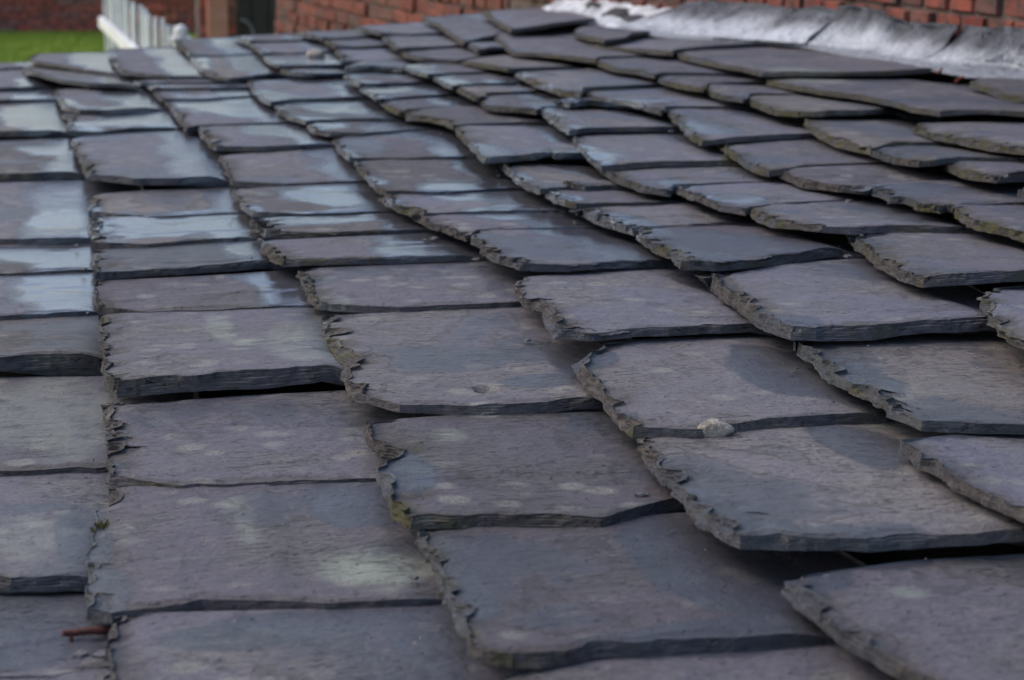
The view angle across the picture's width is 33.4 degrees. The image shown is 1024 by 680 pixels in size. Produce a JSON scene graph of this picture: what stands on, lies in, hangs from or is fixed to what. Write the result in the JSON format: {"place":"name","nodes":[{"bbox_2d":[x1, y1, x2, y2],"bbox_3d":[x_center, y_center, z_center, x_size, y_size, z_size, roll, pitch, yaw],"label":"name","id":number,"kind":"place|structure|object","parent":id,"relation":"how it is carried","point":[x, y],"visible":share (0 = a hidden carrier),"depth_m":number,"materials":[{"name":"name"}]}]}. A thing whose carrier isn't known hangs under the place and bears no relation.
{"place":"outdoors","nodes":[
{"label":"outdoors","id":0,"kind":"place"},
{"bbox_2d":[0,29,195,62],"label":"ground","id":1,"kind":"structure","parent":0,"point":[192,35],"depth_m":18.99,"materials":[{"name":"green plant"}]},
{"bbox_2d":[0,0,195,31],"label":"garden wall","id":2,"kind":"structure","parent":1,"relation":"on","point":[48,15],"depth_m":19.77,"materials":[{"name":"red brick"}]},
{"bbox_2d":[98,0,191,51],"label":"picket fence","id":3,"kind":"object","parent":1,"relation":"on","point":[112,28],"visible":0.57,"depth_m":9.97,"materials":[{"name":"white paint"}]},
{"bbox_2d":[236,0,276,35],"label":"door","id":4,"kind":"structure","parent":1,"relation":"on","point":[256,17],"depth_m":10.71,"materials":[{"name":"paint"}]},
{"bbox_2d":[0,0,1023,679],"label":"slate roof","id":5,"kind":"structure","parent":1,"relation":"on","point":[194,380],"depth_m":1.50,"materials":[{"name":"grey stone"}]},
{"bbox_2d":[62,626,110,641],"bbox_3d":[-0.250,0.175,1.008,0.031,0.012,0.008,-3,15,-16],"label":"twig","id":6,"kind":"object","parent":5,"relation":"on","point":[70,633],"visible":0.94,"depth_m":1.01,"materials":[{"name":"brown wood"}]},
{"bbox_2d":[90,517,109,532],"bbox_3d":[-0.276,0.126,1.144,0.013,0.009,0.019,-3,15,-16],"label":"moss tuft","id":7,"kind":"object","parent":5,"relation":"on","point":[101,525],"visible":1,"depth_m":1.15,"materials":[{"name":"green plant"}]},
{"bbox_2d":[306,49,324,57],"bbox_3d":[-0.456,-0.665,3.971,0.046,0.025,0.037,-3,15,-16],"label":"pebble","id":8,"kind":"object","parent":5,"relation":"on","point":[314,53],"visible":0.93,"depth_m":3.96,"materials":[{"name":"stone"}]},
{"bbox_2d":[48,34,1019,679],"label":"slate splinters","id":9,"kind":"object","parent":5,"relation":"on","point":[100,654],"visible":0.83,"depth_m":1.17,"materials":[{"name":"grey stone"}]},
{"bbox_2d":[585,0,601,8],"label":"stone fragment","id":10,"kind":"object","parent":5,"relation":"on","point":[589,4],"visible":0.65,"depth_m":4.64,"materials":[{"name":"grey stone"}]},
{"bbox_2d":[601,8,629,17],"bbox_3d":[0.279,-0.853,4.461,0.075,0.029,0.167,-3,15,-16],"label":"stone fragment","id":11,"kind":"object","parent":5,"relation":"on","point":[620,12],"visible":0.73,"depth_m":4.43,"materials":[{"name":"grey stone"}]},
{"bbox_2d":[621,14,644,21],"bbox_3d":[0.317,-0.796,4.246,0.096,0.026,0.092,8,16,24],"label":"stone fragment","id":12,"kind":"object","parent":5,"relation":"on","point":[633,18],"visible":0.56,"depth_m":4.24,"materials":[{"name":"grey stone"}]},
{"bbox_2d":[697,418,734,437],"bbox_3d":[0.149,0.067,1.255,0.030,0.016,0.017,-3,15,-16],"label":"pebble","id":13,"kind":"object","parent":5,"relation":"on","point":[714,428],"visible":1,"depth_m":1.25,"materials":[{"name":"stone"}]},
{"bbox_2d":[721,154,740,165],"bbox_3d":[0.313,-0.251,2.372,0.037,0.016,0.058,-7,17,-29],"label":"moss tuft","id":14,"kind":"object","parent":5,"relation":"on","point":[735,163],"visible":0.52,"depth_m":2.37,"materials":[{"name":"green plant"}]},
{"bbox_2d":[954,75,964,83],"bbox_3d":[0.783,-0.456,2.986,0.014,0.012,0.028,-28,14,-24],"label":"dead leaf","id":15,"kind":"object","parent":5,"relation":"on","point":[957,80],"visible":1,"depth_m":2.98,"materials":[{"name":"brown plant"}]},
{"bbox_2d":[274,0,1023,82],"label":"brick wall","id":16,"kind":"structure","parent":1,"relation":"on","point":[295,16],"depth_m":5.31,"materials":[{"name":"red brick"}]},
{"bbox_2d":[114,0,186,47],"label":"yard wall","id":17,"kind":"structure","parent":0,"point":[172,12],"depth_m":12.11,"materials":[{"name":"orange brick"}]},
{"bbox_2d":[195,0,236,38],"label":"brick pier","id":18,"kind":"structure","parent":0,"point":[216,18],"depth_m":10.23,"materials":[{"name":"brick"}]},
{"bbox_2d":[206,76,1018,643],"bbox_3d":[0.230,-0.228,2.300,1.614,0.128,2.561,-3,15,-16],"label":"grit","id":19,"kind":"object","parent":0,"point":[420,638],"visible":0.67,"depth_m":1.08,"materials":[{"name":"stone"}]}
]}

